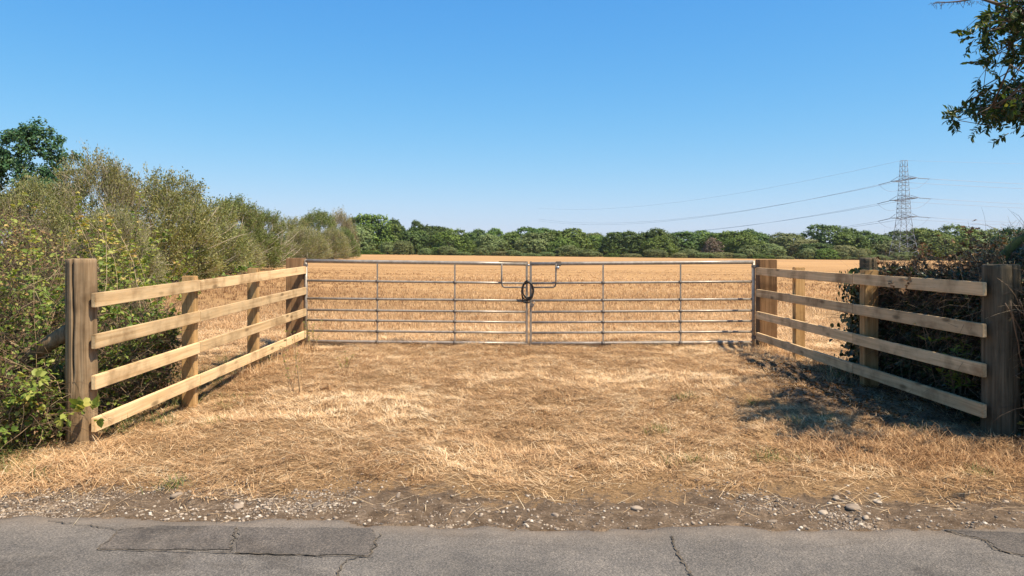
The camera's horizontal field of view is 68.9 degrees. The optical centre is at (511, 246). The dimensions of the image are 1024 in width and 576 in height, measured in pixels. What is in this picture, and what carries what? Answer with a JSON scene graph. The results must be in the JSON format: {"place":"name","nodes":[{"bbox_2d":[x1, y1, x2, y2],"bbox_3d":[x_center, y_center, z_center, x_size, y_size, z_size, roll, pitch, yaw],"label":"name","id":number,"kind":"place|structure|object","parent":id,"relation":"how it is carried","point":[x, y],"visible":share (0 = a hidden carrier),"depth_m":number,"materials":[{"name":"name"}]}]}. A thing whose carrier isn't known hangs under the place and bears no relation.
{"place":"outdoors","nodes":[
{"label":"outdoors","id":0,"kind":"place"},
{"bbox_2d":[3,265,857,343],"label":"field grass","id":1,"kind":"structure","parent":0,"point":[574,295],"depth_m":17.93,"materials":[{"name":"plant"}]},
{"bbox_2d":[0,249,1023,531],"bbox_3d":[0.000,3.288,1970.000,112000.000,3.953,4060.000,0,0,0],"label":"ground","id":2,"kind":"structure","parent":0,"point":[630,493],"depth_m":5.52,"materials":[{"name":"soil"}]},
{"bbox_2d":[0,166,81,296],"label":"hedge shrub","id":3,"kind":"object","parent":2,"relation":"on","point":[31,189],"visible":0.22,"depth_m":19.96,"materials":[{"name":"green plant"}]},
{"bbox_2d":[0,116,98,231],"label":"oak tree","id":4,"kind":"object","parent":2,"relation":"on","point":[23,136],"visible":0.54,"depth_m":41.21,"materials":[{"name":"green plant"}]},
{"bbox_2d":[0,320,103,441],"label":"nettle clump","id":5,"kind":"object","parent":2,"relation":"on","point":[80,403],"visible":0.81,"depth_m":5.13,"materials":[{"name":"plant"}]},
{"bbox_2d":[0,428,152,503],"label":"dry grass","id":6,"kind":"structure","parent":2,"relation":"on","point":[84,461],"depth_m":4.78,"materials":[{"name":"plant"}]},
{"bbox_2d":[23,138,172,285],"bbox_3d":[-13.759,-0.943,23.950,4.831,5.236,4.114,0,0,0],"label":"hedge shrub","id":7,"kind":"object","parent":2,"relation":"on","point":[112,184],"visible":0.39,"depth_m":23.56,"materials":[{"name":"green plant"}]},
{"bbox_2d":[0,191,213,466],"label":"bramble thicket","id":8,"kind":"object","parent":2,"relation":"on","point":[27,328],"visible":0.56,"depth_m":6.28,"materials":[{"name":"plant"}]},
{"bbox_2d":[0,190,264,323],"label":"climbing briar","id":9,"kind":"object","parent":8,"relation":"on","point":[146,263],"visible":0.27,"depth_m":9.16,"materials":[{"name":"plant"}]},
{"bbox_2d":[67,200,174,288],"bbox_3d":[-10.275,0.115,19.593,2.854,2.909,3.352,0,0,0],"label":"hedge shrub","id":10,"kind":"object","parent":2,"relation":"on","point":[156,269],"visible":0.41,"depth_m":19.16,"materials":[{"name":"green plant"}]},
{"bbox_2d":[0,345,279,471],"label":"green grass","id":11,"kind":"structure","parent":2,"relation":"on","point":[175,398],"depth_m":6.11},
{"bbox_2d":[0,258,305,446],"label":"wooden fence","id":12,"kind":"object","parent":2,"relation":"on","point":[80,337],"visible":0.76,"depth_m":6.16,"materials":[{"name":"brown wood"}]},
{"bbox_2d":[303,259,527,345],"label":"field gate","id":13,"kind":"structure","parent":12,"relation":"attached to","point":[454,282],"depth_m":10.29,"materials":[{"name":"metal"}]},
{"bbox_2d":[516,280,534,306],"bbox_3d":[0.185,0.647,10.264,0.266,0.384,0.055,0,0,0],"label":"cable lock","id":14,"kind":"object","parent":13,"relation":"attached to","point":[529,298],"visible":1,"depth_m":10.25,"materials":[{"name":"black rubber"}]},
{"bbox_2d":[96,162,243,281],"bbox_3d":[-14.401,-0.790,30.239,6.004,5.305,6.582,0,0,-41],"label":"hedge shrub","id":15,"kind":"object","parent":2,"relation":"on","point":[156,196],"visible":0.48,"depth_m":29.71,"materials":[{"name":"green plant"}]},
{"bbox_2d":[147,220,235,282],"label":"hedge shrub","id":16,"kind":"object","parent":2,"relation":"on","point":[192,260],"visible":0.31,"depth_m":30.13,"materials":[{"name":"green plant"}]},
{"bbox_2d":[140,185,258,276],"bbox_3d":[-15.213,-0.615,35.752,6.137,4.950,6.728,0,0,-33],"label":"hedge shrub","id":17,"kind":"object","parent":2,"relation":"on","point":[239,242],"visible":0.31,"depth_m":35.69,"materials":[{"name":"green plant"}]},
{"bbox_2d":[170,213,272,273],"bbox_3d":[-15.757,-0.106,39.875,5.745,3.550,6.637,0,0,-13],"label":"hedge shrub","id":18,"kind":"object","parent":2,"relation":"on","point":[257,254],"visible":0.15,"depth_m":40.05,"materials":[{"name":"green plant"}]},
{"bbox_2d":[201,193,286,269],"bbox_3d":[-17.240,-0.767,47.019,5.924,5.184,6.614,0,0,22],"label":"hedge shrub","id":19,"kind":"object","parent":2,"relation":"on","point":[251,219],"visible":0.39,"depth_m":46.52,"materials":[{"name":"green plant"}]},
{"bbox_2d":[242,207,297,266],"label":"hedge shrub","id":20,"kind":"object","parent":2,"relation":"on","point":[271,220],"visible":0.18,"depth_m":55.54,"materials":[{"name":"green plant"}]},
{"bbox_2d":[280,330,303,392],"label":"dry weed","id":21,"kind":"object","parent":2,"relation":"on","point":[295,357],"visible":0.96,"depth_m":7.10,"materials":[{"name":"plant"}]},
{"bbox_2d":[269,213,315,257],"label":"hedge shrub","id":22,"kind":"object","parent":2,"relation":"on","point":[291,224],"visible":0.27,"depth_m":91.63,"materials":[{"name":"green plant"}]},
{"bbox_2d":[303,320,322,349],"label":"dry weed","id":23,"kind":"object","parent":2,"relation":"on","point":[309,335],"visible":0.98,"depth_m":9.80,"materials":[{"name":"plant"}]},
{"bbox_2d":[284,224,348,258],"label":"hedge shrub","id":24,"kind":"object","parent":2,"relation":"on","point":[322,246],"visible":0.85,"depth_m":87.08,"materials":[{"name":"green plant"}]},
{"bbox_2d":[293,208,341,255],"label":"hedge shrub","id":25,"kind":"object","parent":2,"relation":"on","point":[320,219],"visible":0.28,"depth_m":104.06,"materials":[{"name":"green plant"}]},
{"bbox_2d":[310,226,354,258],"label":"hedge shrub","id":26,"kind":"object","parent":2,"relation":"on","point":[338,236],"visible":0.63,"depth_m":99.34,"materials":[{"name":"green plant"}]},
{"bbox_2d":[322,204,360,257],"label":"hedge shrub","id":27,"kind":"object","parent":2,"relation":"on","point":[341,217],"visible":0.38,"depth_m":116.76,"materials":[{"name":"green plant"}]},
{"bbox_2d":[337,226,361,258],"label":"hedge shrub","id":28,"kind":"object","parent":2,"relation":"on","point":[348,232],"visible":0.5,"depth_m":111.59,"materials":[{"name":"green plant"}]},
{"bbox_2d":[348,224,377,253],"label":"broadleaf tree","id":29,"kind":"object","parent":2,"relation":"on","point":[366,238],"visible":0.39,"depth_m":232.48,"materials":[{"name":"green plant"}]},
{"bbox_2d":[339,213,397,253],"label":"broadleaf tree","id":30,"kind":"object","parent":2,"relation":"on","point":[374,223],"visible":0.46,"depth_m":241.69,"materials":[{"name":"green plant"}]},
{"bbox_2d":[379,241,396,254],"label":"bush","id":31,"kind":"object","parent":2,"relation":"on","point":[386,245],"visible":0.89,"depth_m":229.73,"materials":[{"name":"green plant"}]},
{"bbox_2d":[373,223,406,253],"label":"broadleaf tree","id":32,"kind":"object","parent":2,"relation":"on","point":[395,228],"visible":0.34,"depth_m":247.79,"materials":[{"name":"green plant"}]},
{"bbox_2d":[392,240,413,254],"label":"bush","id":33,"kind":"object","parent":2,"relation":"on","point":[400,245],"visible":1,"depth_m":224.91,"materials":[{"name":"green plant"}]},
{"bbox_2d":[394,227,430,253],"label":"broadleaf tree","id":34,"kind":"object","parent":2,"relation":"on","point":[405,235],"visible":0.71,"depth_m":247.24,"materials":[{"name":"green plant"}]},
{"bbox_2d":[417,248,435,254],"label":"bush","id":35,"kind":"object","parent":2,"relation":"on","point":[426,251],"visible":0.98,"depth_m":226.68,"materials":[{"name":"green plant"}]},
{"bbox_2d":[413,224,451,253],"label":"broadleaf tree","id":36,"kind":"object","parent":2,"relation":"on","point":[430,230],"visible":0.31,"depth_m":255.79,"materials":[{"name":"green plant"}]},
{"bbox_2d":[436,246,457,254],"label":"bush","id":37,"kind":"object","parent":2,"relation":"on","point":[450,250],"visible":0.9,"depth_m":226.40,"materials":[{"name":"green plant"}]},
{"bbox_2d":[429,228,477,253],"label":"broadleaf tree","id":38,"kind":"object","parent":2,"relation":"on","point":[441,237],"visible":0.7,"depth_m":236.64,"materials":[{"name":"green plant"}]},
{"bbox_2d":[456,228,487,250],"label":"broadleaf tree","id":39,"kind":"object","parent":2,"relation":"on","point":[475,234],"visible":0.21,"depth_m":252.73,"materials":[{"name":"green plant"}]},
{"bbox_2d":[474,244,494,255],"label":"bush","id":40,"kind":"object","parent":2,"relation":"on","point":[489,248],"visible":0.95,"depth_m":229.14,"materials":[{"name":"green plant"}]},
{"bbox_2d":[472,233,510,254],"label":"broadleaf tree","id":41,"kind":"object","parent":2,"relation":"on","point":[484,239],"visible":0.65,"depth_m":242.86,"materials":[{"name":"green plant"}]},
{"bbox_2d":[483,228,502,238],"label":"broadleaf tree","id":42,"kind":"object","parent":2,"relation":"on","point":[496,232],"visible":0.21,"depth_m":284.06,"materials":[{"name":"green plant"}]},
{"bbox_2d":[0,365,994,492],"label":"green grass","id":43,"kind":"structure","parent":2,"relation":"on","point":[689,460],"depth_m":5.08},
{"bbox_2d":[487,251,511,255],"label":"bush","id":44,"kind":"object","parent":2,"relation":"on","point":[496,253],"visible":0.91,"depth_m":227.33,"materials":[{"name":"green plant"}]},
{"bbox_2d":[493,231,527,252],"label":"broadleaf tree","id":45,"kind":"object","parent":2,"relation":"on","point":[507,235],"visible":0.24,"depth_m":249.77,"materials":[{"name":"green plant"}]},
{"bbox_2d":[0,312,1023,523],"bbox_3d":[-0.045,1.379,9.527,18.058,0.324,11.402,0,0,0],"label":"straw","id":46,"kind":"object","parent":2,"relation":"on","point":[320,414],"visible":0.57,"depth_m":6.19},
{"bbox_2d":[0,439,1023,530],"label":"gravel","id":47,"kind":"structure","parent":2,"relation":"on","point":[269,503],"depth_m":4.11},
{"bbox_2d":[508,226,554,252],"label":"broadleaf tree","id":48,"kind":"object","parent":2,"relation":"on","point":[529,229],"visible":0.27,"depth_m":259.47,"materials":[{"name":"green plant"}]},
{"bbox_2d":[514,231,556,255],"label":"broadleaf tree","id":49,"kind":"object","parent":2,"relation":"on","point":[534,242],"visible":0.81,"depth_m":237.26,"materials":[{"name":"green plant"}]},
{"bbox_2d":[543,236,579,256],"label":"broadleaf tree","id":50,"kind":"object","parent":2,"relation":"on","point":[562,240],"visible":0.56,"depth_m":235.12,"materials":[{"name":"green plant"}]},
{"bbox_2d":[554,245,582,256],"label":"bush","id":51,"kind":"object","parent":2,"relation":"on","point":[562,251],"visible":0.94,"depth_m":229.18,"materials":[{"name":"green plant"}]},
{"bbox_2d":[539,228,599,255],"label":"broadleaf tree","id":52,"kind":"object","parent":2,"relation":"on","point":[577,236],"visible":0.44,"depth_m":247.01,"materials":[{"name":"green plant"}]},
{"bbox_2d":[575,249,602,256],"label":"bush","id":53,"kind":"object","parent":2,"relation":"on","point":[586,253],"visible":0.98,"depth_m":226.97,"materials":[{"name":"green plant"}]},
{"bbox_2d":[587,235,620,252],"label":"broadleaf tree","id":54,"kind":"object","parent":2,"relation":"on","point":[597,237],"visible":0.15,"depth_m":259.62,"materials":[{"name":"green plant"}]},
{"bbox_2d":[598,231,643,256],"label":"broadleaf tree","id":55,"kind":"object","parent":2,"relation":"on","point":[621,239],"visible":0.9,"depth_m":242.00,"materials":[{"name":"green plant"}]},
{"bbox_2d":[627,227,680,256],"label":"broadleaf tree","id":56,"kind":"object","parent":2,"relation":"on","point":[650,234],"visible":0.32,"depth_m":246.40,"materials":[{"name":"green plant"}]},
{"bbox_2d":[641,249,668,257],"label":"bush","id":57,"kind":"object","parent":2,"relation":"on","point":[650,252],"visible":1,"depth_m":225.83,"materials":[{"name":"green plant"}]},
{"bbox_2d":[640,235,678,257],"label":"broadleaf tree","id":58,"kind":"object","parent":2,"relation":"on","point":[670,246],"visible":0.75,"depth_m":237.51,"materials":[{"name":"green plant"}]},
{"bbox_2d":[666,230,703,256],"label":"broadleaf tree","id":59,"kind":"object","parent":2,"relation":"on","point":[684,236],"visible":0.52,"depth_m":252.48,"materials":[{"name":"green plant"}]},
{"bbox_2d":[675,248,700,257],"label":"bush","id":60,"kind":"object","parent":2,"relation":"on","point":[688,251],"visible":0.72,"depth_m":228.59,"materials":[{"name":"green plant"}]},
{"bbox_2d":[682,230,720,251],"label":"broadleaf tree","id":61,"kind":"object","parent":2,"relation":"on","point":[703,233],"visible":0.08,"depth_m":259.33,"materials":[{"name":"green plant"}]},
{"bbox_2d":[688,252,714,257],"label":"bush","id":62,"kind":"object","parent":2,"relation":"on","point":[702,254],"visible":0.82,"depth_m":227.14,"materials":[{"name":"green plant"}]},
{"bbox_2d":[699,237,724,257],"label":"broadleaf tree","id":63,"kind":"object","parent":2,"relation":"on","point":[712,247],"visible":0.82,"depth_m":235.16,"materials":[{"name":"brown plant"}]},
{"bbox_2d":[704,252,735,258],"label":"bush","id":64,"kind":"object","parent":2,"relation":"on","point":[726,255],"visible":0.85,"depth_m":228.07,"materials":[{"name":"green plant"}]},
{"bbox_2d":[700,230,757,252],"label":"broadleaf tree","id":65,"kind":"object","parent":2,"relation":"on","point":[725,236],"visible":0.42,"depth_m":246.54,"materials":[{"name":"green plant"}]},
{"bbox_2d":[719,232,769,254],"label":"broadleaf tree","id":66,"kind":"object","parent":2,"relation":"on","point":[746,238],"visible":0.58,"depth_m":236.48,"materials":[{"name":"green plant"}]},
{"bbox_2d":[737,244,760,258],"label":"bush","id":67,"kind":"object","parent":2,"relation":"on","point":[756,251],"visible":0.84,"depth_m":230.04,"materials":[{"name":"green plant"}]},
{"bbox_2d":[742,228,776,255],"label":"broadleaf tree","id":68,"kind":"object","parent":2,"relation":"on","point":[763,237],"visible":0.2,"depth_m":263.00,"materials":[{"name":"green plant"}]},
{"bbox_2d":[749,255,777,258],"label":"bush","id":69,"kind":"object","parent":2,"relation":"on","point":[764,257],"visible":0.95,"depth_m":225.76,"materials":[{"name":"green plant"}]},
{"bbox_2d":[755,242,786,258],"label":"broadleaf tree","id":70,"kind":"object","parent":2,"relation":"on","point":[773,249],"visible":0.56,"depth_m":234.02,"materials":[{"name":"green plant"}]},
{"bbox_2d":[768,232,807,253],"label":"broadleaf tree","id":71,"kind":"object","parent":2,"relation":"on","point":[787,237],"visible":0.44,"depth_m":252.19,"materials":[{"name":"green plant"}]},
{"bbox_2d":[786,239,820,258],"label":"broadleaf tree","id":72,"kind":"object","parent":2,"relation":"on","point":[794,245],"visible":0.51,"depth_m":245.41,"materials":[{"name":"green plant"}]},
{"bbox_2d":[797,247,818,259],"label":"bush","id":73,"kind":"object","parent":2,"relation":"on","point":[810,251],"visible":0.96,"depth_m":229.28,"materials":[{"name":"green plant"}]},
{"bbox_2d":[792,242,834,258],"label":"broadleaf tree","id":74,"kind":"object","parent":2,"relation":"on","point":[817,245],"visible":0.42,"depth_m":238.44,"materials":[{"name":"green plant"}]},
{"bbox_2d":[811,248,841,259],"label":"bush","id":75,"kind":"object","parent":2,"relation":"on","point":[824,253],"visible":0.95,"depth_m":227.59,"materials":[{"name":"green plant"}]},
{"bbox_2d":[793,223,866,248],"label":"broadleaf tree","id":76,"kind":"object","parent":2,"relation":"on","point":[821,237],"visible":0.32,"depth_m":258.14,"materials":[{"name":"green plant"}]},
{"bbox_2d":[823,252,848,259],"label":"bush","id":77,"kind":"object","parent":2,"relation":"on","point":[845,255],"visible":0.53,"depth_m":228.25,"materials":[{"name":"green plant"}]},
{"bbox_2d":[831,245,857,259],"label":"broadleaf tree","id":78,"kind":"object","parent":2,"relation":"on","point":[848,249],"visible":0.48,"depth_m":233.90,"materials":[{"name":"green plant"}]},
{"bbox_2d":[722,360,975,433],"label":"leaf litter","id":79,"kind":"object","parent":2,"relation":"on","point":[847,385],"visible":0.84,"depth_m":7.06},
{"bbox_2d":[845,504,860,510],"bbox_3d":[1.864,1.428,4.083,0.081,0.033,0.072,0,0,27],"label":"stone","id":80,"kind":"object","parent":2,"relation":"on","point":[851,507],"visible":1,"depth_m":4.07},
{"bbox_2d":[829,231,878,256],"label":"broadleaf tree","id":81,"kind":"object","parent":2,"relation":"on","point":[852,238],"visible":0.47,"depth_m":250.79,"materials":[{"name":"green plant"}]},
{"bbox_2d":[853,248,871,259],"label":"bush","id":82,"kind":"object","parent":2,"relation":"on","point":[860,253],"visible":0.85,"depth_m":229.10,"materials":[{"name":"green plant"}]},
{"bbox_2d":[859,258,876,334],"bbox_3d":[3.831,0.935,8.019,0.194,1.630,0.197,0,0,0],"label":"old fence post","id":83,"kind":"object","parent":2,"relation":"on","point":[867,265],"visible":0.09,"depth_m":7.94,"materials":[{"name":"grey wood"}]},
{"bbox_2d":[829,267,894,379],"bbox_3d":[3.801,0.859,8.032,0.812,1.289,0.764,0,0,0],"label":"ivy plant","id":84,"kind":"object","parent":83,"relation":"attached to","point":[854,351],"visible":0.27,"depth_m":7.99,"materials":[{"name":"green plant"}]},
{"bbox_2d":[861,230,895,255],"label":"broadleaf tree","id":85,"kind":"object","parent":2,"relation":"on","point":[874,237],"visible":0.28,"depth_m":258.78,"materials":[{"name":"green plant"}]},
{"bbox_2d":[755,259,1020,438],"bbox_3d":[3.578,0.943,7.979,0.312,1.615,4.893,0,0,-2],"label":"wooden fence","id":86,"kind":"object","parent":2,"relation":"on","point":[1000,386],"visible":0.8,"depth_m":6.40,"materials":[{"name":"brown wood"}]},
{"bbox_2d":[528,260,758,345],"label":"field gate","id":87,"kind":"structure","parent":86,"relation":"attached to","point":[556,264],"depth_m":10.29,"materials":[{"name":"metal"}]},
{"bbox_2d":[1004,292,1023,394],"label":"ivy plant","id":88,"kind":"object","parent":86,"relation":"attached to","point":[1013,319],"visible":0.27,"depth_m":5.53,"materials":[{"name":"green plant"}]},
{"bbox_2d":[760,410,1023,484],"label":"dry grass","id":89,"kind":"structure","parent":2,"relation":"on","point":[957,454],"depth_m":5.17,"materials":[{"name":"plant"}]},
{"bbox_2d":[868,239,915,259],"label":"broadleaf tree","id":90,"kind":"object","parent":2,"relation":"on","point":[884,247],"visible":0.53,"depth_m":253.80,"materials":[{"name":"green plant"}]},
{"bbox_2d":[889,252,917,260],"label":"bush","id":91,"kind":"object","parent":2,"relation":"on","point":[902,255],"visible":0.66,"depth_m":225.24,"materials":[{"name":"green plant"}]},
{"bbox_2d":[877,160,930,256],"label":"electricity pylon","id":92,"kind":"object","parent":2,"relation":"on","point":[906,200],"visible":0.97,"depth_m":239.16,"materials":[{"name":"metal"}]},
{"bbox_2d":[879,229,930,252],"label":"broadleaf tree","id":93,"kind":"object","parent":2,"relation":"on","point":[891,234],"visible":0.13,"depth_m":266.36,"materials":[{"name":"green plant"}]},
{"bbox_2d":[823,210,1023,443],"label":"ivy hedge","id":94,"kind":"object","parent":2,"relation":"on","point":[965,307],"visible":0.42,"depth_m":6.78,"materials":[{"name":"plant"}]},
{"bbox_2d":[855,219,1023,300],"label":"dry bramble","id":95,"kind":"object","parent":94,"relation":"on","point":[959,253],"visible":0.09,"depth_m":7.24,"materials":[{"name":"plant"}]},
{"bbox_2d":[992,233,1023,263],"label":"leaning limb","id":96,"kind":"object","parent":94,"relation":"on","point":[1016,242],"visible":0.37,"depth_m":6.32,"materials":[{"name":"green plant"}]},
{"bbox_2d":[899,227,961,260],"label":"broadleaf tree","id":97,"kind":"object","parent":2,"relation":"on","point":[926,233],"visible":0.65,"depth_m":252.12,"materials":[{"name":"green plant"}]},
{"bbox_2d":[912,317,975,409],"bbox_3d":[3.732,0.981,6.313,0.530,0.740,0.486,0,0,0],"label":"pointed weed","id":98,"kind":"object","parent":2,"relation":"on","point":[959,381],"visible":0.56,"depth_m":6.22,"materials":[{"name":"plant"}]},
{"bbox_2d":[920,223,986,259],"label":"broadleaf tree","id":99,"kind":"object","parent":2,"relation":"on","point":[946,228],"visible":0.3,"depth_m":256.61,"materials":[{"name":"green plant"}]},
{"bbox_2d":[931,0,1023,148],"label":"ash tree","id":100,"kind":"object","parent":2,"relation":"on","point":[1000,108],"visible":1,"depth_m":5.57,"materials":[{"name":"green plant"}]},
{"bbox_2d":[955,227,1010,260],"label":"broadleaf tree","id":101,"kind":"object","parent":2,"relation":"on","point":[993,231],"visible":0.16,"depth_m":255.30,"materials":[{"name":"green plant"}]},
{"bbox_2d":[986,226,1023,253],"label":"dark tree","id":102,"kind":"object","parent":2,"relation":"on","point":[1011,232],"visible":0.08,"depth_m":26.34,"materials":[{"name":"green plant"}]},
{"bbox_2d":[0,515,1023,575],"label":"road","id":103,"kind":"structure","parent":0,"point":[30,545],"depth_m":3.51,"materials":[{"name":"asphalt"}]},
{"bbox_2d":[98,525,236,549],"bbox_3d":[-1.671,1.444,3.710,0.662,0.001,0.311,0,0,0],"label":"road patch","id":104,"kind":"object","parent":103,"relation":"on","point":[165,537],"visible":1,"depth_m":3.69,"materials":[{"name":"asphalt"}]},
{"bbox_2d":[235,527,375,555],"bbox_3d":[-1.035,1.444,3.664,0.746,0.001,0.360,0,0,0],"label":"road patch","id":105,"kind":"object","parent":103,"relation":"on","point":[304,540],"visible":1,"depth_m":3.67,"materials":[{"name":"asphalt"}]},
{"bbox_2d":[945,529,1023,554],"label":"road patch","id":106,"kind":"object","parent":103,"relation":"on","point":[1012,542],"visible":1,"depth_m":3.69,"materials":[{"name":"asphalt"}]},
{"bbox_2d":[0,0,1023,243],"label":"sky","id":107,"kind":"structure","parent":0,"point":[467,115],"materials":[{"name":"blue"}]},
{"bbox_2d":[224,339,859,383],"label":"dry grass","id":108,"kind":"structure","parent":0,"point":[787,353],"depth_m":8.85,"materials":[{"name":"plant"}]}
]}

